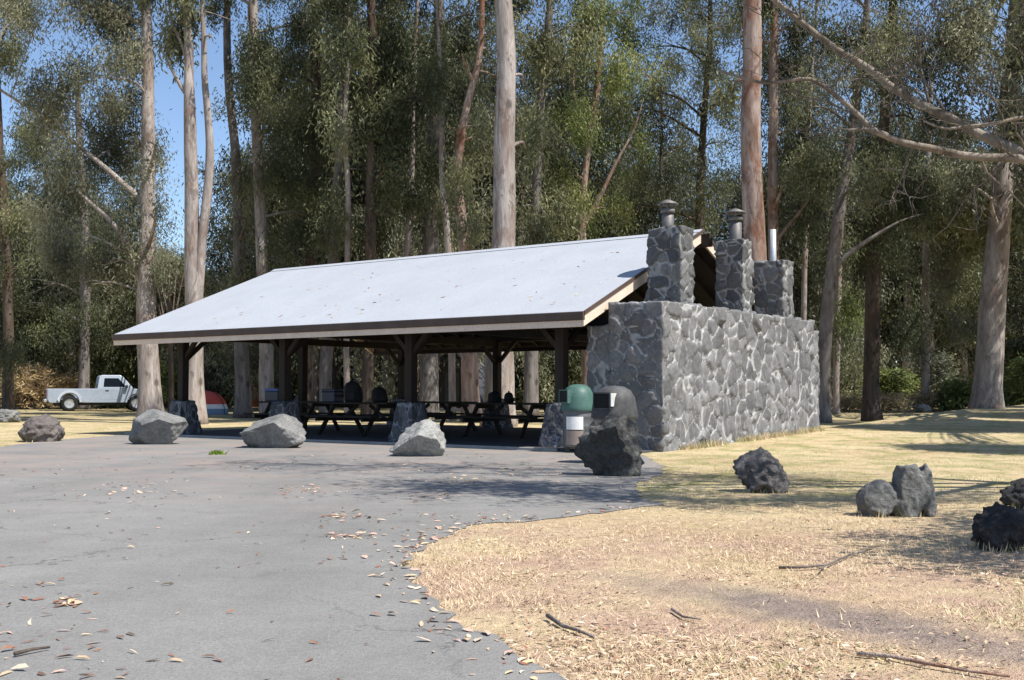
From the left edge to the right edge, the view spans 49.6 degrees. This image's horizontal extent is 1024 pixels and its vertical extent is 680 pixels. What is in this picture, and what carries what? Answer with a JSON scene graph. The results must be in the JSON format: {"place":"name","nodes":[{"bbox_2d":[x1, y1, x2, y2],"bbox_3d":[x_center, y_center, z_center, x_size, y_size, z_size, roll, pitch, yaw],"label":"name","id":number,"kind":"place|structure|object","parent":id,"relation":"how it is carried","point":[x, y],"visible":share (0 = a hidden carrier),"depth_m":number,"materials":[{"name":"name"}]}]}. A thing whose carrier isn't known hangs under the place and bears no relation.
{"place":"outdoors","nodes":[
{"label":"outdoors","id":0,"kind":"place"},
{"bbox_2d":[0,435,665,679],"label":"asphalt road","id":1,"kind":"structure","parent":0,"point":[302,598],"depth_m":7.47,"materials":[{"name":"grey asphalt"}]},
{"bbox_2d":[239,414,305,447],"bbox_3d":[-4.502,1.791,21.165,1.232,0.765,1.105,0,-3,0],"label":"boulder","id":2,"kind":"object","parent":1,"relation":"on","point":[282,431],"visible":0.92,"depth_m":20.81,"materials":[{"name":"grey stone"}]},
{"bbox_2d":[0,448,645,679],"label":"scattered leaves","id":3,"kind":"object","parent":1,"relation":"on","point":[76,601],"visible":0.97,"depth_m":6.11,"materials":[{"name":"beige plant"}]},
{"bbox_2d":[389,419,445,455],"bbox_3d":[-1.568,1.674,18.399,0.934,0.736,0.843,0,-3,0],"label":"boulder","id":4,"kind":"object","parent":1,"relation":"on","point":[425,437],"visible":0.88,"depth_m":18.19,"materials":[{"name":"grey stone"}]},
{"bbox_2d":[574,414,644,476],"bbox_3d":[1.256,1.411,14.175,0.837,0.940,0.581,-1,-3,27],"label":"boulder","id":5,"kind":"object","parent":1,"relation":"on","point":[607,446],"visible":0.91,"depth_m":14.00,"materials":[{"name":"grey stone"}]},
{"bbox_2d":[591,385,637,421],"bbox_3d":[1.529,1.260,16.558,0.701,1.160,0.704,-2,-3,38],"label":"litter bin","id":6,"kind":"object","parent":1,"relation":"on","point":[614,401],"visible":0.45,"depth_m":16.31,"materials":[{"name":"grey metal"}]},
{"bbox_2d":[0,403,1023,679],"bbox_3d":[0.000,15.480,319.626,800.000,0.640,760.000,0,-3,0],"label":"ground","id":7,"kind":"structure","parent":0,"point":[730,601],"depth_m":6.95,"materials":[{"name":"beige plant"}]},
{"bbox_2d":[0,0,44,410],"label":"eucalyptus tree","id":8,"kind":"object","parent":7,"relation":"on","point":[9,357],"visible":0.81,"depth_m":46.43,"materials":[{"name":"green plant"}]},
{"bbox_2d":[0,361,61,409],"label":"fern thicket","id":9,"kind":"object","parent":7,"relation":"on","point":[25,400],"visible":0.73,"depth_m":61.75,"materials":[{"name":"brown plant"}]},
{"bbox_2d":[0,227,79,384],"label":"woodland tree","id":10,"kind":"object","parent":7,"relation":"on","point":[19,249],"visible":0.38,"depth_m":64.38,"materials":[{"name":"green plant"}]},
{"bbox_2d":[17,414,64,441],"bbox_3d":[-10.027,1.930,23.712,0.904,0.699,0.922,0,-3,0],"label":"boulder","id":11,"kind":"object","parent":7,"relation":"on","point":[45,428],"visible":0.91,"depth_m":23.46,"materials":[{"name":"grey stone"}]},
{"bbox_2d":[3,95,99,407],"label":"woodland tree","id":12,"kind":"object","parent":7,"relation":"on","point":[38,175],"visible":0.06,"depth_m":71.59,"materials":[{"name":"green plant"}]},
{"bbox_2d":[42,369,93,409],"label":"fern thicket","id":13,"kind":"object","parent":7,"relation":"on","point":[64,382],"visible":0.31,"depth_m":65.37,"materials":[{"name":"brown plant"}]},
{"bbox_2d":[0,70,136,409],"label":"eucalyptus tree","id":14,"kind":"object","parent":7,"relation":"on","point":[87,313],"visible":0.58,"depth_m":62.86,"materials":[{"name":"green plant"}]},
{"bbox_2d":[14,197,136,409],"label":"woodland tree","id":15,"kind":"object","parent":7,"relation":"on","point":[70,362],"visible":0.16,"depth_m":66.27,"materials":[{"name":"green plant"}]},
{"bbox_2d":[37,131,132,405],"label":"woodland tree","id":16,"kind":"object","parent":7,"relation":"on","point":[106,184],"visible":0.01,"depth_m":83.73,"materials":[{"name":"green plant"}]},
{"bbox_2d":[43,375,137,410],"bbox_3d":[-21.832,2.822,58.898,5.600,1.910,2.220,1,-3,-25],"label":"pickup truck","id":17,"kind":"object","parent":7,"relation":"on","point":[113,390],"visible":0.81,"depth_m":58.16,"materials":[{"name":"silver metal"}]},
{"bbox_2d":[0,0,193,416],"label":"eucalyptus tree","id":18,"kind":"object","parent":7,"relation":"on","point":[114,20],"visible":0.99,"depth_m":39.92,"materials":[{"name":"green plant"}]},
{"bbox_2d":[76,345,137,408],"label":"shrub","id":19,"kind":"object","parent":7,"relation":"on","point":[130,381],"visible":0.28,"depth_m":71.46,"materials":[{"name":"green plant"}]},
{"bbox_2d":[76,185,164,386],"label":"woodland tree","id":20,"kind":"object","parent":7,"relation":"on","point":[113,211],"visible":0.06,"depth_m":77.11,"materials":[{"name":"green plant"}]},
{"bbox_2d":[78,239,181,407],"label":"woodland tree","id":21,"kind":"object","parent":7,"relation":"on","point":[127,322],"visible":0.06,"depth_m":73.27,"materials":[{"name":"green plant"}]},
{"bbox_2d":[99,162,182,247],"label":"woodland tree","id":22,"kind":"object","parent":7,"relation":"on","point":[157,221],"visible":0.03,"depth_m":86.44,"materials":[{"name":"green plant"}]},
{"bbox_2d":[69,237,218,408],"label":"understorey tree","id":23,"kind":"object","parent":7,"relation":"on","point":[180,292],"visible":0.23,"depth_m":68.63,"materials":[{"name":"green plant"}]},
{"bbox_2d":[129,409,187,443],"bbox_3d":[-7.177,1.821,22.450,1.199,0.850,0.819,0,-3,0],"label":"boulder","id":24,"kind":"object","parent":7,"relation":"on","point":[152,426],"visible":0.91,"depth_m":22.24,"materials":[{"name":"grey stone"}]},
{"bbox_2d":[160,361,177,408],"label":"shrub","id":25,"kind":"object","parent":7,"relation":"on","point":[164,377],"visible":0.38,"depth_m":65.23,"materials":[{"name":"green plant"}]},
{"bbox_2d":[126,0,233,424],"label":"eucalyptus tree","id":26,"kind":"object","parent":7,"relation":"on","point":[179,39],"visible":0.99,"depth_m":36.16,"materials":[{"name":"beige plant"}]},
{"bbox_2d":[158,294,258,399],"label":"woodland tree","id":27,"kind":"object","parent":7,"relation":"on","point":[175,357],"visible":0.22,"depth_m":66.95,"materials":[{"name":"green plant"}]},
{"bbox_2d":[205,390,228,414],"bbox_3d":[-13.916,2.786,49.925,2.240,1.132,2.240,1,-3,-20],"label":"dome tent","id":28,"kind":"object","parent":7,"relation":"on","point":[216,403],"visible":0.45,"depth_m":49.26,"materials":[{"name":"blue fabric"}]},
{"bbox_2d":[181,232,258,380],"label":"woodland tree","id":29,"kind":"object","parent":7,"relation":"on","point":[218,264],"visible":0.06,"depth_m":81.80,"materials":[{"name":"green plant"}]},
{"bbox_2d":[203,349,253,406],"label":"shrub","id":30,"kind":"object","parent":7,"relation":"on","point":[228,398],"visible":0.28,"depth_m":67.31,"materials":[{"name":"green plant"}]},
{"bbox_2d":[163,10,325,387],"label":"woodland tree","id":31,"kind":"object","parent":7,"relation":"on","point":[217,183],"visible":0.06,"depth_m":83.07,"materials":[{"name":"green plant"}]},
{"bbox_2d":[207,0,297,417],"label":"eucalyptus tree","id":32,"kind":"object","parent":7,"relation":"on","point":[242,397],"visible":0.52,"depth_m":46.03,"materials":[{"name":"plant"}]},
{"bbox_2d":[170,0,337,418],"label":"eucalyptus tree","id":33,"kind":"object","parent":7,"relation":"on","point":[256,59],"visible":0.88,"depth_m":43.66,"materials":[{"name":"green plant"}]},
{"bbox_2d":[175,130,341,410],"bbox_3d":[-13.532,-3.543,63.563,10.368,17.512,8.380,0,-3,4],"label":"woodland tree","id":34,"kind":"object","parent":7,"relation":"on","point":[230,359],"visible":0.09,"depth_m":62.56,"materials":[{"name":"green plant"}]},
{"bbox_2d":[203,67,339,399],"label":"woodland tree","id":35,"kind":"object","parent":7,"relation":"on","point":[253,216],"visible":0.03,"depth_m":71.54,"materials":[{"name":"green plant"}]},
{"bbox_2d":[214,11,388,409],"bbox_3d":[-10.394,-6.777,58.092,11.114,21.241,10.244,-1,-3,14],"label":"woodland tree","id":36,"kind":"object","parent":7,"relation":"on","point":[316,357],"visible":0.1,"depth_m":57.41,"materials":[{"name":"green plant"}]},
{"bbox_2d":[236,0,389,411],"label":"eucalyptus tree","id":37,"kind":"object","parent":7,"relation":"on","point":[312,188],"visible":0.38,"depth_m":46.69,"materials":[{"name":"green plant"}]},
{"bbox_2d":[263,52,379,388],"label":"woodland tree","id":38,"kind":"object","parent":7,"relation":"on","point":[336,382],"depth_m":79.79,"materials":[{"name":"green plant"}]},
{"bbox_2d":[305,5,373,412],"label":"eucalyptus tree","id":39,"kind":"object","parent":7,"relation":"on","point":[343,143],"visible":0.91,"depth_m":38.78,"materials":[{"name":"green plant"}]},
{"bbox_2d":[299,0,413,414],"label":"eucalyptus tree","id":40,"kind":"object","parent":7,"relation":"on","point":[334,234],"visible":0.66,"depth_m":41.81,"materials":[{"name":"green plant"}]},
{"bbox_2d":[253,2,465,407],"bbox_3d":[-8.686,-8.122,59.870,11.569,23.988,12.552,0,-3,8],"label":"woodland tree","id":41,"kind":"object","parent":7,"relation":"on","point":[355,377],"visible":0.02,"depth_m":58.93,"materials":[{"name":"green plant"}]},
{"bbox_2d":[304,0,465,413],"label":"eucalyptus tree","id":42,"kind":"object","parent":7,"relation":"on","point":[390,110],"visible":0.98,"depth_m":40.90,"materials":[{"name":"green plant"}]},
{"bbox_2d":[322,22,489,401],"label":"woodland tree","id":43,"kind":"object","parent":7,"relation":"on","point":[389,386],"depth_m":68.04,"materials":[{"name":"green plant"}]},
{"bbox_2d":[290,5,528,407],"bbox_3d":[-4.696,-6.198,56.701,13.360,22.568,10.799,-2,-3,30],"label":"woodland tree","id":44,"kind":"object","parent":7,"relation":"on","point":[398,243],"visible":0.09,"depth_m":55.77,"materials":[{"name":"green plant"}]},
{"bbox_2d":[404,0,418,256],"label":"eucalyptus tree","id":45,"kind":"object","parent":7,"relation":"on","point":[407,245],"visible":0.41,"depth_m":42.26,"materials":[{"name":"brown plant"}]},
{"bbox_2d":[354,0,494,412],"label":"eucalyptus tree","id":46,"kind":"object","parent":7,"relation":"on","point":[429,364],"visible":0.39,"depth_m":44.96,"materials":[{"name":"green plant"}]},
{"bbox_2d":[420,0,492,420],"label":"eucalyptus tree","id":47,"kind":"object","parent":7,"relation":"on","point":[458,180],"visible":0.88,"depth_m":39.45,"materials":[{"name":"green plant"}]},
{"bbox_2d":[112,200,819,452],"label":"picnic pavilion","id":48,"kind":"structure","parent":7,"relation":"on","point":[684,334],"depth_m":22.90,"materials":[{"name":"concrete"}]},
{"bbox_2d":[243,401,344,429],"bbox_3d":[-5.535,1.981,28.724,2.200,0.788,1.720,-2,-3,32],"label":"picnic table","id":49,"kind":"object","parent":48,"relation":"on","point":[311,411],"visible":0.4,"depth_m":28.44,"materials":[{"name":"brown wood"}]},
{"bbox_2d":[304,402,399,436],"bbox_3d":[-3.475,1.857,26.002,2.200,0.788,1.720,-2,-3,38],"label":"picnic table","id":50,"kind":"object","parent":48,"relation":"on","point":[371,419],"visible":0.75,"depth_m":25.82,"materials":[{"name":"brown wood"}]},
{"bbox_2d":[344,379,362,401],"bbox_3d":[-3.755,1.196,26.216,0.429,0.550,0.334,-1,-3,19],"label":"backpack","id":51,"kind":"object","parent":50,"relation":"on","point":[353,391],"visible":0.98,"depth_m":26.10,"materials":[{"name":"black fabric"}]},
{"bbox_2d":[382,401,488,431],"bbox_3d":[-1.950,1.953,28.106,2.200,0.788,1.720,-2,-3,39],"label":"picnic table","id":52,"kind":"object","parent":48,"relation":"on","point":[442,417],"visible":0.48,"depth_m":27.76,"materials":[{"name":"brown wood"}]},
{"bbox_2d":[449,402,547,437],"bbox_3d":[-0.032,1.816,25.118,2.200,0.788,1.720,-2,-3,34],"label":"picnic table","id":53,"kind":"object","parent":48,"relation":"on","point":[528,418],"visible":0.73,"depth_m":24.91,"materials":[{"name":"brown wood"}]},
{"bbox_2d":[559,384,592,452],"bbox_3d":[1.166,1.377,19.557,0.613,1.200,0.610,1,-3,-28],"label":"litter bin","id":54,"kind":"object","parent":48,"relation":"on","point":[576,401],"visible":0.77,"depth_m":19.32,"materials":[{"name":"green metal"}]},
{"bbox_2d":[386,0,546,251],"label":"woodland tree","id":55,"kind":"object","parent":7,"relation":"on","point":[450,15],"visible":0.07,"depth_m":62.66,"materials":[{"name":"green plant"}]},
{"bbox_2d":[418,352,518,410],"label":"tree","id":56,"kind":"object","parent":7,"relation":"on","point":[444,385],"visible":0.17,"depth_m":56.07,"materials":[{"name":"plant"}]},
{"bbox_2d":[438,0,573,421],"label":"eucalyptus tree","id":57,"kind":"object","parent":7,"relation":"on","point":[469,378],"visible":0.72,"depth_m":39.27,"materials":[{"name":"green plant"}]},
{"bbox_2d":[479,0,568,426],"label":"eucalyptus tree","id":58,"kind":"object","parent":7,"relation":"on","point":[504,204],"visible":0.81,"depth_m":34.10,"materials":[{"name":"beige plant"}]},
{"bbox_2d":[454,78,607,402],"bbox_3d":[0.882,-4.641,59.847,9.297,19.428,11.502,-2,-3,37],"label":"woodland tree","id":59,"kind":"object","parent":7,"relation":"on","point":[517,243],"visible":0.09,"depth_m":58.79,"materials":[{"name":"green plant"}]},
{"bbox_2d":[514,351,553,409],"bbox_3d":[0.635,2.123,58.042,3.306,3.497,3.103,-2,-3,40],"label":"shrub","id":60,"kind":"object","parent":7,"relation":"on","point":[519,393],"visible":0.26,"depth_m":57.50,"materials":[{"name":"green plant"}]},
{"bbox_2d":[468,1,606,402],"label":"woodland tree","id":61,"kind":"object","parent":7,"relation":"on","point":[525,67],"visible":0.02,"depth_m":67.87,"materials":[{"name":"green plant"}]},
{"bbox_2d":[484,0,619,414],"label":"eucalyptus tree","id":62,"kind":"object","parent":7,"relation":"on","point":[542,55],"visible":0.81,"depth_m":42.41,"materials":[{"name":"green plant"}]},
{"bbox_2d":[473,14,639,389],"bbox_3d":[2.746,-6.939,60.721,9.059,21.684,10.069,2,-3,-40],"label":"woodland tree","id":63,"kind":"object","parent":7,"relation":"on","point":[579,160],"visible":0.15,"depth_m":60.36,"materials":[{"name":"green plant"}]},
{"bbox_2d":[546,350,581,402],"bbox_3d":[3.090,2.013,59.964,3.323,3.792,2.804,0,-3,0],"label":"shrub","id":64,"kind":"object","parent":7,"relation":"on","point":[572,367],"visible":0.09,"depth_m":59.44,"materials":[{"name":"green plant"}]},
{"bbox_2d":[541,0,671,385],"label":"eucalyptus tree","id":65,"kind":"object","parent":7,"relation":"on","point":[575,121],"visible":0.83,"depth_m":45.23,"materials":[{"name":"green plant"}]},
{"bbox_2d":[555,41,692,383],"bbox_3d":[5.940,-6.523,61.846,8.699,20.822,9.669,1,-3,-12],"label":"woodland tree","id":66,"kind":"object","parent":7,"relation":"on","point":[601,183],"visible":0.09,"depth_m":60.55,"materials":[{"name":"green plant"}]},
{"bbox_2d":[591,111,712,232],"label":"woodland tree","id":67,"kind":"object","parent":7,"relation":"on","point":[664,161],"visible":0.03,"depth_m":72.25,"materials":[{"name":"green plant"}]},
{"bbox_2d":[587,45,729,241],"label":"woodland tree","id":68,"kind":"object","parent":7,"relation":"on","point":[662,137],"visible":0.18,"depth_m":61.36,"materials":[{"name":"green plant"}]},
{"bbox_2d":[596,0,742,240],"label":"eucalyptus tree","id":69,"kind":"object","parent":7,"relation":"on","point":[695,216],"visible":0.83,"depth_m":47.72,"materials":[{"name":"green plant"}]},
{"bbox_2d":[414,479,1023,679],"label":"leaf litter","id":70,"kind":"object","parent":7,"relation":"on","point":[714,674],"visible":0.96,"depth_m":4.80,"materials":[{"name":"plant"}]},
{"bbox_2d":[701,0,766,288],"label":"eucalyptus tree","id":71,"kind":"object","parent":7,"relation":"on","point":[752,181],"visible":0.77,"depth_m":33.12,"materials":[{"name":"red plant"}]},
{"bbox_2d":[704,154,782,257],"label":"woodland tree","id":72,"kind":"object","parent":7,"relation":"on","point":[735,179],"visible":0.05,"depth_m":79.52,"materials":[{"name":"green plant"}]},
{"bbox_2d":[679,425,829,449],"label":"wall foot grass","id":73,"kind":"structure","parent":7,"relation":"on","point":[760,436],"depth_m":22.09,"materials":[{"name":"plant"}]},
{"bbox_2d":[732,447,789,493],"bbox_3d":[2.671,1.430,11.881,0.619,0.575,0.533,0,-3,0],"label":"boulder","id":74,"kind":"object","parent":7,"relation":"on","point":[759,469],"visible":0.93,"depth_m":11.74,"materials":[{"name":"grey stone"}]},
{"bbox_2d":[702,0,830,267],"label":"eucalyptus tree","id":75,"kind":"object","parent":7,"relation":"on","point":[770,10],"visible":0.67,"depth_m":41.33,"materials":[{"name":"green plant"}]},
{"bbox_2d":[705,30,867,376],"bbox_3d":[15.650,-6.879,62.147,10.033,21.606,9.026,1,-3,-23],"label":"woodland tree","id":76,"kind":"object","parent":7,"relation":"on","point":[788,236],"visible":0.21,"depth_m":61.61,"materials":[{"name":"green plant"}]},
{"bbox_2d":[801,2,817,319],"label":"eucalyptus tree","id":77,"kind":"object","parent":7,"relation":"on","point":[804,296],"visible":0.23,"depth_m":44.08,"materials":[{"name":"brown plant"}]},
{"bbox_2d":[610,0,1023,253],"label":"bare tree","id":78,"kind":"object","parent":7,"relation":"on","point":[1015,152],"visible":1,"depth_m":11.53,"materials":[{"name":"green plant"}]},
{"bbox_2d":[761,35,886,387],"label":"woodland tree","id":79,"kind":"object","parent":7,"relation":"on","point":[820,103],"visible":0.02,"depth_m":72.65,"materials":[{"name":"green plant"}]},
{"bbox_2d":[762,135,911,406],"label":"woodland tree","id":80,"kind":"object","parent":7,"relation":"on","point":[848,364],"visible":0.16,"depth_m":61.97,"materials":[{"name":"green plant"}]},
{"bbox_2d":[795,93,902,391],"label":"woodland tree","id":81,"kind":"object","parent":7,"relation":"on","point":[855,147],"visible":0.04,"depth_m":83.77,"materials":[{"name":"green plant"}]},
{"bbox_2d":[768,0,931,422],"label":"eucalyptus tree","id":82,"kind":"object","parent":7,"relation":"on","point":[821,171],"visible":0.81,"depth_m":37.02,"materials":[{"name":"green plant"}]},
{"bbox_2d":[817,219,883,413],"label":"eucalyptus tree","id":83,"kind":"object","parent":7,"relation":"on","point":[839,323],"visible":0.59,"depth_m":49.16,"materials":[{"name":"green plant"}]},
{"bbox_2d":[847,387,915,412],"bbox_3d":[17.426,2.869,51.939,3.099,1.377,3.490,0,-3,0],"label":"fern thicket","id":84,"kind":"object","parent":7,"relation":"on","point":[896,401],"visible":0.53,"depth_m":51.53,"materials":[{"name":"green plant"}]},
{"bbox_2d":[856,463,936,516],"bbox_3d":[3.321,1.339,9.637,0.664,0.541,0.334,0,-3,0],"label":"boulder","id":85,"kind":"object","parent":7,"relation":"on","point":[909,490],"visible":0.85,"depth_m":9.51,"materials":[{"name":"grey stone"}]},
{"bbox_2d":[828,0,968,421],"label":"eucalyptus tree","id":86,"kind":"object","parent":7,"relation":"on","point":[876,251],"visible":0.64,"depth_m":38.88,"materials":[{"name":"green plant"}]},
{"bbox_2d":[879,364,920,397],"bbox_3d":[22.154,2.695,63.862,3.219,2.655,3.056,-3,-4,44],"label":"shrub","id":87,"kind":"object","parent":7,"relation":"on","point":[894,383],"visible":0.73,"depth_m":63.45,"materials":[{"name":"green plant"}]},
{"bbox_2d":[841,77,983,384],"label":"woodland tree","id":88,"kind":"object","parent":7,"relation":"on","point":[911,291],"visible":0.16,"depth_m":80.57,"materials":[{"name":"green plant"}]},
{"bbox_2d":[897,385,945,410],"bbox_3d":[20.425,2.944,55.059,3.082,1.593,2.860,0,-3,0],"label":"fern thicket","id":89,"kind":"object","parent":7,"relation":"on","point":[918,400],"visible":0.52,"depth_m":54.58,"materials":[{"name":"green plant"}]},
{"bbox_2d":[880,164,983,383],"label":"woodland tree","id":90,"kind":"object","parent":7,"relation":"on","point":[932,342],"visible":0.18,"depth_m":81.25,"materials":[{"name":"green plant"}]},
{"bbox_2d":[903,348,961,402],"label":"shrub","id":91,"kind":"object","parent":7,"relation":"on","point":[942,363],"visible":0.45,"depth_m":65.33,"materials":[{"name":"green plant"}]},
{"bbox_2d":[856,651,1009,677],"bbox_3d":[1.631,1.260,4.313,0.600,0.027,0.057,-2,-4,42],"label":"fallen branch","id":92,"kind":"object","parent":7,"relation":"on","point":[882,655],"visible":1,"depth_m":4.32,"materials":[{"name":"brown wood"}]},
{"bbox_2d":[899,81,981,405],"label":"eucalyptus tree","id":93,"kind":"object","parent":7,"relation":"on","point":[945,280],"visible":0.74,"depth_m":54.20,"materials":[{"name":"green plant"}]},
{"bbox_2d":[931,373,972,411],"bbox_3d":[21.757,2.660,53.935,2.672,2.139,2.874,0,-3,0],"label":"shrub","id":94,"kind":"object","parent":7,"relation":"on","point":[956,391],"visible":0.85,"depth_m":53.55,"materials":[{"name":"green plant"}]},
{"bbox_2d":[892,138,1023,383],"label":"woodland tree","id":95,"kind":"object","parent":7,"relation":"on","point":[961,370],"visible":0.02,"depth_m":81.89,"materials":[{"name":"green plant"}]},
{"bbox_2d":[896,281,1019,381],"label":"woodland tree","id":96,"kind":"object","parent":7,"relation":"on","point":[968,357],"visible":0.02,"depth_m":83.97,"materials":[{"name":"green plant"}]},
{"bbox_2d":[895,0,1023,284],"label":"eucalyptus tree","id":97,"kind":"object","parent":7,"relation":"on","point":[965,239],"visible":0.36,"depth_m":49.55,"materials":[{"name":"green plant"}]},
{"bbox_2d":[898,0,1023,408],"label":"eucalyptus tree","id":98,"kind":"object","parent":7,"relation":"on","point":[987,389],"visible":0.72,"depth_m":37.64,"materials":[{"name":"green plant"}]},
{"bbox_2d":[969,81,1023,382],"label":"woodland tree","id":99,"kind":"object","parent":7,"relation":"on","point":[1015,326],"visible":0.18,"depth_m":81.40,"materials":[{"name":"green plant"}]},
{"bbox_2d":[970,501,1023,551],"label":"boulder","id":100,"kind":"object","parent":7,"relation":"on","point":[997,524],"visible":0.9,"depth_m":7.47,"materials":[{"name":"black stone"}]},
{"bbox_2d":[999,478,1023,508],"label":"boulder","id":101,"kind":"object","parent":7,"relation":"on","point":[1012,493],"visible":0.92,"depth_m":10.18,"materials":[{"name":"stone"}]},
{"bbox_2d":[1003,334,1023,401],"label":"shrub","id":102,"kind":"object","parent":7,"relation":"on","point":[1010,351],"visible":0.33,"depth_m":53.46,"materials":[{"name":"green plant"}]},
{"bbox_2d":[1003,350,1023,405],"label":"shrub","id":103,"kind":"object","parent":7,"relation":"on","point":[1015,389],"visible":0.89,"depth_m":46.72,"materials":[{"name":"green plant"}]},
{"bbox_2d":[0,0,1023,362],"label":"sky","id":104,"kind":"structure","parent":0,"point":[166,98],"materials":[{"name":"blue"}]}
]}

